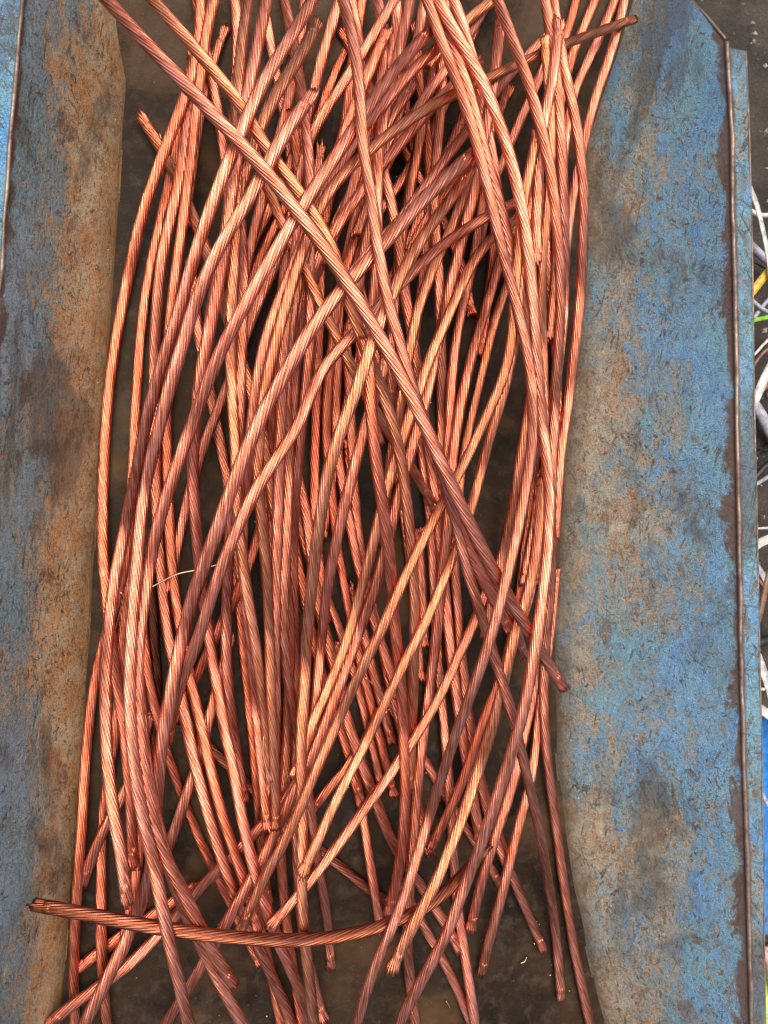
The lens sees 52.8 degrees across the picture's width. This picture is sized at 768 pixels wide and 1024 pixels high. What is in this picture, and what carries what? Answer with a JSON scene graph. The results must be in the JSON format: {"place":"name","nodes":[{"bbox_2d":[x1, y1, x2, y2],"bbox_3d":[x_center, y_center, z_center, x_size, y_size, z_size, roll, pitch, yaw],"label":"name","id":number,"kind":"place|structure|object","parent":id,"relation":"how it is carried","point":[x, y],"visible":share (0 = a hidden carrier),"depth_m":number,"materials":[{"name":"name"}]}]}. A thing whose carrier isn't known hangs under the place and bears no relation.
{"place":"outdoors","nodes":[
{"label":"outdoors","id":0,"kind":"place"},
{"bbox_2d":[694,0,767,944],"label":"ground","id":1,"kind":"structure","parent":0,"point":[731,19],"depth_m":0.88,"materials":[{"name":"soil"}]},
{"bbox_2d":[0,0,765,1023],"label":"metal trough","id":2,"kind":"object","parent":1,"relation":"on","point":[656,740],"visible":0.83,"depth_m":0.63,"materials":[{"name":"blue paint"}]},
{"bbox_2d":[95,558,130,1023],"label":"copper cable","id":3,"kind":"object","parent":2,"relation":"on","point":[101,952],"visible":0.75,"depth_m":0.60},
{"bbox_2d":[82,709,153,889],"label":"copper cable","id":4,"kind":"object","parent":2,"relation":"on","point":[96,845],"visible":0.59,"depth_m":0.59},
{"bbox_2d":[69,50,190,1023],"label":"copper cable","id":5,"kind":"object","parent":2,"relation":"on","point":[91,703],"visible":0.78,"depth_m":0.60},
{"bbox_2d":[99,0,319,909],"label":"copper cable","id":6,"kind":"object","parent":5,"relation":"on","point":[280,53],"visible":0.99,"depth_m":0.53,"materials":[{"name":"metal"}]},
{"bbox_2d":[119,824,143,938],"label":"copper cable","id":7,"kind":"object","parent":2,"relation":"on","point":[135,878],"visible":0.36,"depth_m":0.60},
{"bbox_2d":[79,880,198,973],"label":"copper cable","id":8,"kind":"object","parent":2,"relation":"on","point":[86,961],"visible":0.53,"depth_m":0.60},
{"bbox_2d":[97,0,205,871],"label":"copper cable","id":9,"kind":"object","parent":2,"relation":"on","point":[159,164],"visible":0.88,"depth_m":0.59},
{"bbox_2d":[143,555,162,763],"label":"copper cable","id":10,"kind":"object","parent":2,"relation":"on","point":[154,634],"visible":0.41,"depth_m":0.61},
{"bbox_2d":[44,778,293,1023],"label":"copper cable","id":11,"kind":"object","parent":2,"relation":"in","point":[151,942],"visible":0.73,"depth_m":0.59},
{"bbox_2d":[144,680,248,1023],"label":"copper cable","id":12,"kind":"object","parent":2,"relation":"on","point":[230,1002],"visible":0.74,"depth_m":0.57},
{"bbox_2d":[160,632,235,874],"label":"copper cable","id":13,"kind":"object","parent":2,"relation":"on","point":[183,802],"visible":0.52,"depth_m":0.61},
{"bbox_2d":[144,624,260,969],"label":"copper cable","id":14,"kind":"object","parent":2,"relation":"on","point":[191,819],"visible":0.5,"depth_m":0.61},
{"bbox_2d":[188,22,230,226],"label":"copper cable","id":15,"kind":"object","parent":2,"relation":"on","point":[221,38],"visible":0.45,"depth_m":0.61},
{"bbox_2d":[184,256,237,581],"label":"copper cable","id":16,"kind":"object","parent":2,"relation":"on","point":[221,447],"visible":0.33,"depth_m":0.62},
{"bbox_2d":[162,0,262,931],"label":"copper cable","id":17,"kind":"object","parent":2,"relation":"on","point":[169,527],"visible":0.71,"depth_m":0.59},
{"bbox_2d":[135,108,294,834],"bbox_3d":[-0.111,-0.032,0.592,0.049,0.068,0.582,-11,92,-12],"label":"copper cable","id":18,"kind":"object","parent":2,"relation":"on","point":[149,130],"visible":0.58,"depth_m":0.60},
{"bbox_2d":[176,526,258,724],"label":"copper cable","id":19,"kind":"object","parent":2,"relation":"on","point":[202,663],"visible":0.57,"depth_m":0.61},
{"bbox_2d":[191,0,248,355],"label":"copper cable","id":20,"kind":"object","parent":2,"relation":"on","point":[215,97],"visible":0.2,"depth_m":0.60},
{"bbox_2d":[123,87,320,1023],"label":"copper cable","id":21,"kind":"object","parent":2,"relation":"on","point":[288,128],"visible":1,"depth_m":0.53,"materials":[{"name":"metal"}]},
{"bbox_2d":[148,54,296,1023],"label":"copper cable","id":22,"kind":"object","parent":2,"relation":"on","point":[186,723],"visible":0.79,"depth_m":0.59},
{"bbox_2d":[220,0,249,804],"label":"copper cable","id":23,"kind":"object","parent":2,"relation":"on","point":[227,582],"visible":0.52,"depth_m":0.59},
{"bbox_2d":[187,0,307,1023],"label":"copper cable","id":24,"kind":"object","parent":2,"relation":"on","point":[213,310],"visible":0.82,"depth_m":0.57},
{"bbox_2d":[295,165,474,1023],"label":"copper cable","id":25,"kind":"object","parent":24,"relation":"on","point":[436,218],"visible":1,"depth_m":0.56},
{"bbox_2d":[233,568,273,906],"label":"copper cable","id":26,"kind":"object","parent":2,"relation":"on","point":[260,840],"visible":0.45,"depth_m":0.62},
{"bbox_2d":[237,42,439,836],"bbox_3d":[-0.059,-0.064,0.571,0.091,0.083,0.626,12,87,-12],"label":"copper cable","id":27,"kind":"object","parent":26,"relation":"on","point":[416,66],"visible":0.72,"depth_m":0.57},
{"bbox_2d":[202,14,323,357],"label":"copper cable","id":28,"kind":"object","parent":2,"relation":"in","point":[292,67],"visible":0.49,"depth_m":0.55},
{"bbox_2d":[257,905,284,1023],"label":"copper cable","id":29,"kind":"object","parent":2,"relation":"on","point":[278,1016],"visible":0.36,"depth_m":0.63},
{"bbox_2d":[259,0,290,292],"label":"copper cable","id":30,"kind":"object","parent":2,"relation":"on","point":[270,43],"visible":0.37,"depth_m":0.61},
{"bbox_2d":[78,147,474,1023],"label":"copper cable","id":31,"kind":"object","parent":2,"relation":"on","point":[390,237],"visible":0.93,"depth_m":0.53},
{"bbox_2d":[168,198,515,745],"bbox_3d":[-0.045,-0.053,0.570,0.064,0.069,0.506,34,83,-10],"label":"copper cable","id":32,"kind":"object","parent":31,"relation":"on","point":[345,342],"visible":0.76,"depth_m":0.54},
{"bbox_2d":[247,0,307,275],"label":"copper cable","id":33,"kind":"object","parent":2,"relation":"on","point":[260,205],"visible":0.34,"depth_m":0.61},
{"bbox_2d":[145,0,419,793],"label":"copper cable","id":34,"kind":"object","parent":2,"relation":"on","point":[189,41],"visible":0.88,"depth_m":0.54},
{"bbox_2d":[166,0,399,594],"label":"copper cable","id":35,"kind":"object","parent":2,"relation":"on","point":[345,80],"visible":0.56,"depth_m":0.60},
{"bbox_2d":[264,667,304,1023],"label":"copper cable","id":36,"kind":"object","parent":2,"relation":"on","point":[282,884],"visible":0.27,"depth_m":0.63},
{"bbox_2d":[136,21,433,989],"bbox_3d":[-0.090,-0.018,0.538,0.128,0.076,0.729,12,87,-12],"label":"copper cable","id":37,"kind":"object","parent":2,"relation":"on","point":[310,193],"visible":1,"depth_m":0.53,"materials":[{"name":"metal"}]},
{"bbox_2d":[268,226,301,832],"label":"copper cable","id":38,"kind":"object","parent":2,"relation":"in","point":[278,492],"visible":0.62,"depth_m":0.56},
{"bbox_2d":[266,106,303,558],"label":"copper cable","id":39,"kind":"object","parent":2,"relation":"on","point":[295,143],"visible":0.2,"depth_m":0.61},
{"bbox_2d":[268,54,485,519],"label":"copper cable","id":40,"kind":"object","parent":39,"relation":"on","point":[399,144],"visible":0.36,"depth_m":0.58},
{"bbox_2d":[196,735,387,905],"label":"copper cable","id":41,"kind":"object","parent":2,"relation":"on","point":[356,879],"visible":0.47,"depth_m":0.64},
{"bbox_2d":[255,0,340,250],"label":"copper cable","id":42,"kind":"object","parent":2,"relation":"on","point":[332,23],"visible":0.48,"depth_m":0.62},
{"bbox_2d":[249,45,347,282],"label":"copper cable","id":43,"kind":"object","parent":2,"relation":"on","point":[329,85],"visible":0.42,"depth_m":0.63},
{"bbox_2d":[280,0,330,1023],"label":"copper cable","id":44,"kind":"object","parent":2,"relation":"on","point":[309,175],"visible":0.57,"depth_m":0.59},
{"bbox_2d":[280,243,335,972],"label":"copper cable","id":45,"kind":"object","parent":2,"relation":"on","point":[288,681],"visible":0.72,"depth_m":0.58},
{"bbox_2d":[309,267,330,623],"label":"copper cable","id":46,"kind":"object","parent":2,"relation":"on","point":[314,447],"visible":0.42,"depth_m":0.64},
{"bbox_2d":[298,540,364,808],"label":"copper cable","id":47,"kind":"object","parent":2,"relation":"on","point":[357,789],"visible":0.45,"depth_m":0.63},
{"bbox_2d":[159,17,504,1023],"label":"copper cable","id":48,"kind":"object","parent":2,"relation":"on","point":[233,909],"visible":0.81,"depth_m":0.59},
{"bbox_2d":[235,127,538,930],"bbox_3d":[0.024,0.019,0.585,0.052,0.040,0.648,21,86,-12],"label":"copper cable","id":49,"kind":"object","parent":48,"relation":"on","point":[370,651],"visible":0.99,"depth_m":0.58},
{"bbox_2d":[98,0,570,692],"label":"copper cable","id":50,"kind":"object","parent":2,"relation":"on","point":[194,94],"visible":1,"depth_m":0.51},
{"bbox_2d":[246,132,436,507],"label":"copper cable","id":51,"kind":"object","parent":2,"relation":"on","point":[331,324],"visible":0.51,"depth_m":0.55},
{"bbox_2d":[299,515,386,794],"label":"copper cable","id":52,"kind":"object","parent":2,"relation":"on","point":[362,707],"visible":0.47,"depth_m":0.64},
{"bbox_2d":[323,0,367,227],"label":"copper cable","id":53,"kind":"object","parent":2,"relation":"on","point":[349,91],"visible":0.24,"depth_m":0.62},
{"bbox_2d":[309,355,387,745],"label":"copper cable","id":54,"kind":"object","parent":2,"relation":"on","point":[347,493],"visible":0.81,"depth_m":0.58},
{"bbox_2d":[314,706,390,811],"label":"copper cable","id":55,"kind":"object","parent":2,"relation":"on","point":[326,791],"visible":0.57,"depth_m":0.62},
{"bbox_2d":[321,0,387,266],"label":"copper cable","id":56,"kind":"object","parent":2,"relation":"on","point":[354,180],"visible":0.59,"depth_m":0.58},
{"bbox_2d":[292,76,418,419],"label":"copper cable","id":57,"kind":"object","parent":2,"relation":"on","point":[403,98],"visible":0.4,"depth_m":0.60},
{"bbox_2d":[322,24,393,216],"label":"copper cable","id":58,"kind":"object","parent":2,"relation":"in","point":[386,33],"visible":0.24,"depth_m":0.59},
{"bbox_2d":[334,641,383,936],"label":"copper cable","id":59,"kind":"object","parent":2,"relation":"on","point":[371,871],"visible":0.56,"depth_m":0.64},
{"bbox_2d":[322,72,402,799],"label":"copper cable","id":60,"kind":"object","parent":2,"relation":"on","point":[350,252],"visible":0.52,"depth_m":0.63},
{"bbox_2d":[331,202,395,699],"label":"copper cable","id":61,"kind":"object","parent":2,"relation":"on","point":[383,650],"visible":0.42,"depth_m":0.63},
{"bbox_2d":[349,580,396,745],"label":"copper cable","id":62,"kind":"object","parent":2,"relation":"on","point":[373,672],"visible":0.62,"depth_m":0.64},
{"bbox_2d":[265,591,486,932],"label":"copper cable","id":63,"kind":"object","parent":2,"relation":"in","point":[275,921],"visible":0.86,"depth_m":0.62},
{"bbox_2d":[300,476,461,956],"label":"copper cable","id":64,"kind":"object","parent":2,"relation":"on","point":[439,914],"visible":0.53,"depth_m":0.62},
{"bbox_2d":[358,334,410,917],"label":"copper cable","id":65,"kind":"object","parent":2,"relation":"on","point":[377,470],"visible":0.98,"depth_m":0.59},
{"bbox_2d":[343,0,426,335],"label":"copper cable","id":66,"kind":"object","parent":2,"relation":"in","point":[419,26],"visible":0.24,"depth_m":0.62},
{"bbox_2d":[366,0,414,334],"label":"copper cable","id":67,"kind":"object","parent":2,"relation":"in","point":[383,119],"visible":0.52,"depth_m":0.58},
{"bbox_2d":[344,439,436,858],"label":"copper cable","id":68,"kind":"object","parent":2,"relation":"on","point":[393,703],"visible":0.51,"depth_m":0.64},
{"bbox_2d":[343,324,370,586],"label":"copper cable","id":69,"kind":"object","parent":68,"relation":"on","point":[351,440],"visible":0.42,"depth_m":0.63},
{"bbox_2d":[323,111,464,542],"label":"copper cable","id":70,"kind":"object","parent":2,"relation":"on","point":[459,124],"visible":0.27,"depth_m":0.64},
{"bbox_2d":[363,284,425,683],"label":"copper cable","id":71,"kind":"object","parent":2,"relation":"on","point":[421,678],"visible":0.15,"depth_m":0.65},
{"bbox_2d":[387,0,401,69],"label":"copper cable","id":72,"kind":"object","parent":2,"relation":"on","point":[396,16],"visible":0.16,"depth_m":0.62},
{"bbox_2d":[336,25,477,318],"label":"copper cable","id":73,"kind":"object","parent":2,"relation":"on","point":[405,154],"visible":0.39,"depth_m":0.65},
{"bbox_2d":[296,181,532,881],"bbox_3d":[0.051,-0.006,0.605,0.052,0.041,0.599,20,86,-12],"label":"copper cable","id":74,"kind":"object","parent":2,"relation":"on","point":[304,868],"visible":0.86,"depth_m":0.59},
{"bbox_2d":[532,14,565,268],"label":"copper cable","id":75,"kind":"object","parent":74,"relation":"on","point":[559,23],"visible":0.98,"depth_m":0.59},
{"bbox_2d":[288,184,544,778],"bbox_3d":[0.021,-0.046,0.610,0.048,0.052,0.529,25,85,-11],"label":"copper cable","id":76,"kind":"object","parent":2,"relation":"on","point":[483,247],"visible":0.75,"depth_m":0.59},
{"bbox_2d":[353,29,479,262],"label":"copper cable","id":77,"kind":"object","parent":2,"relation":"on","point":[399,183],"visible":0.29,"depth_m":0.64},
{"bbox_2d":[349,0,486,239],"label":"copper cable","id":78,"kind":"object","parent":2,"relation":"in","point":[432,87],"visible":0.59,"depth_m":0.61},
{"bbox_2d":[386,0,450,408],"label":"copper cable","id":79,"kind":"object","parent":2,"relation":"on","point":[411,182],"visible":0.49,"depth_m":0.63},
{"bbox_2d":[350,0,487,843],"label":"copper cable","id":80,"kind":"object","parent":2,"relation":"on","point":[407,310],"visible":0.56,"depth_m":0.65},
{"bbox_2d":[26,844,492,947],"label":"copper cable","id":81,"kind":"object","parent":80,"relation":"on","point":[133,923],"visible":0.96,"depth_m":0.55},
{"bbox_2d":[410,20,432,340],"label":"copper cable","id":82,"kind":"object","parent":2,"relation":"on","point":[428,140],"visible":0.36,"depth_m":0.63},
{"bbox_2d":[415,527,429,650],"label":"copper cable","id":83,"kind":"object","parent":2,"relation":"on","point":[422,590],"visible":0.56,"depth_m":0.66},
{"bbox_2d":[378,179,471,548],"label":"copper cable","id":84,"kind":"object","parent":2,"relation":"on","point":[432,270],"visible":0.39,"depth_m":0.61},
{"bbox_2d":[400,877,469,1023],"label":"copper cable","id":85,"kind":"object","parent":2,"relation":"on","point":[444,962],"visible":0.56,"depth_m":0.66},
{"bbox_2d":[371,684,500,888],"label":"copper cable","id":86,"kind":"object","parent":2,"relation":"on","point":[468,831],"visible":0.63,"depth_m":0.66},
{"bbox_2d":[429,56,446,518],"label":"copper cable","id":87,"kind":"object","parent":2,"relation":"on","point":[437,145],"visible":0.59,"depth_m":0.63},
{"bbox_2d":[334,32,544,287],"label":"copper cable","id":88,"kind":"object","parent":2,"relation":"on","point":[450,152],"visible":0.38,"depth_m":0.59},
{"bbox_2d":[351,0,537,1023],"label":"copper cable","id":89,"kind":"object","parent":2,"relation":"in","point":[451,66],"visible":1,"depth_m":0.57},
{"bbox_2d":[252,14,638,831],"bbox_3d":[-0.001,-0.122,0.571,0.171,0.072,0.724,25,85,-11],"label":"copper cable","id":90,"kind":"object","parent":2,"relation":"on","point":[352,166],"visible":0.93,"depth_m":0.55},
{"bbox_2d":[225,0,269,797],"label":"copper cable","id":91,"kind":"object","parent":90,"relation":"on","point":[232,284],"visible":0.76,"depth_m":0.55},
{"bbox_2d":[417,436,479,1023],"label":"copper cable","id":92,"kind":"object","parent":2,"relation":"on","point":[473,1011],"visible":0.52,"depth_m":0.66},
{"bbox_2d":[337,0,565,1005],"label":"copper cable","id":93,"kind":"object","parent":2,"relation":"on","point":[360,109],"visible":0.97,"depth_m":0.56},
{"bbox_2d":[422,0,493,71],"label":"copper cable","id":94,"kind":"object","parent":2,"relation":"on","point":[477,12],"visible":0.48,"depth_m":0.62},
{"bbox_2d":[402,211,515,1023],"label":"copper cable","id":95,"kind":"object","parent":2,"relation":"on","point":[446,530],"visible":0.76,"depth_m":0.64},
{"bbox_2d":[405,83,515,253],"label":"copper cable","id":96,"kind":"object","parent":2,"relation":"on","point":[508,91],"visible":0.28,"depth_m":0.63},
{"bbox_2d":[384,474,542,976],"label":"copper cable","id":97,"kind":"object","parent":2,"relation":"in","point":[395,960],"visible":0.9,"depth_m":0.60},
{"bbox_2d":[432,464,512,634],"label":"copper cable","id":98,"kind":"object","parent":97,"relation":"on","point":[485,583],"visible":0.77,"depth_m":0.59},
{"bbox_2d":[442,123,494,514],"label":"copper cable","id":99,"kind":"object","parent":2,"relation":"in","point":[456,339],"visible":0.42,"depth_m":0.65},
{"bbox_2d":[394,0,554,1023],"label":"copper cable","id":100,"kind":"object","parent":2,"relation":"on","point":[461,43],"visible":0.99,"depth_m":0.59,"materials":[{"name":"metal"}]},
{"bbox_2d":[448,0,502,192],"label":"copper cable","id":101,"kind":"object","parent":2,"relation":"on","point":[459,13],"visible":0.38,"depth_m":0.61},
{"bbox_2d":[425,484,532,853],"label":"copper cable","id":102,"kind":"object","parent":2,"relation":"on","point":[448,812],"visible":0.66,"depth_m":0.65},
{"bbox_2d":[451,281,507,544],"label":"copper cable","id":103,"kind":"object","parent":2,"relation":"on","point":[484,363],"visible":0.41,"depth_m":0.66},
{"bbox_2d":[477,222,496,357],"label":"copper cable","id":104,"kind":"object","parent":2,"relation":"on","point":[492,252],"visible":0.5,"depth_m":0.67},
{"bbox_2d":[440,19,540,527],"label":"copper cable","id":105,"kind":"object","parent":2,"relation":"in","point":[469,87],"visible":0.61,"depth_m":0.58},
{"bbox_2d":[450,545,547,955],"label":"copper cable","id":106,"kind":"object","parent":2,"relation":"on","point":[521,897],"visible":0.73,"depth_m":0.66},
{"bbox_2d":[465,661,539,933],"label":"copper cable","id":107,"kind":"object","parent":2,"relation":"on","point":[495,836],"visible":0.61,"depth_m":0.66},
{"bbox_2d":[479,392,526,638],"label":"copper cable","id":108,"kind":"object","parent":2,"relation":"on","point":[510,513],"visible":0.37,"depth_m":0.63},
{"bbox_2d":[481,61,542,259],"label":"copper cable","id":109,"kind":"object","parent":2,"relation":"on","point":[518,124],"visible":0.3,"depth_m":0.66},
{"bbox_2d":[476,567,560,978],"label":"copper cable","id":110,"kind":"object","parent":2,"relation":"on","point":[505,880],"visible":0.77,"depth_m":0.66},
{"bbox_2d":[503,0,569,654],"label":"copper cable","id":111,"kind":"object","parent":2,"relation":"in","point":[560,122],"visible":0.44,"depth_m":0.61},
{"bbox_2d":[491,0,593,1023],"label":"copper cable","id":112,"kind":"object","parent":2,"relation":"on","point":[516,49],"visible":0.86,"depth_m":0.63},
{"bbox_2d":[538,31,555,424],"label":"copper cable","id":113,"kind":"object","parent":2,"relation":"on","point":[545,56],"visible":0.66,"depth_m":0.62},
{"bbox_2d":[551,0,588,542],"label":"copper cable","id":114,"kind":"object","parent":2,"relation":"on","point":[582,181],"visible":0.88,"depth_m":0.65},
{"bbox_2d":[546,0,599,355],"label":"copper cable","id":115,"kind":"object","parent":2,"relation":"on","point":[584,24],"visible":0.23,"depth_m":0.65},
{"bbox_2d":[518,0,628,586],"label":"copper cable","id":116,"kind":"object","parent":2,"relation":"in","point":[600,82],"visible":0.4,"depth_m":0.66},
{"bbox_2d":[547,0,618,344],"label":"copper cable","id":117,"kind":"object","parent":2,"relation":"on","point":[594,48],"visible":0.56,"depth_m":0.66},
{"bbox_2d":[762,717,767,935],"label":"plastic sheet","id":118,"kind":"object","parent":1,"relation":"on","point":[765,751],"visible":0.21,"depth_m":0.85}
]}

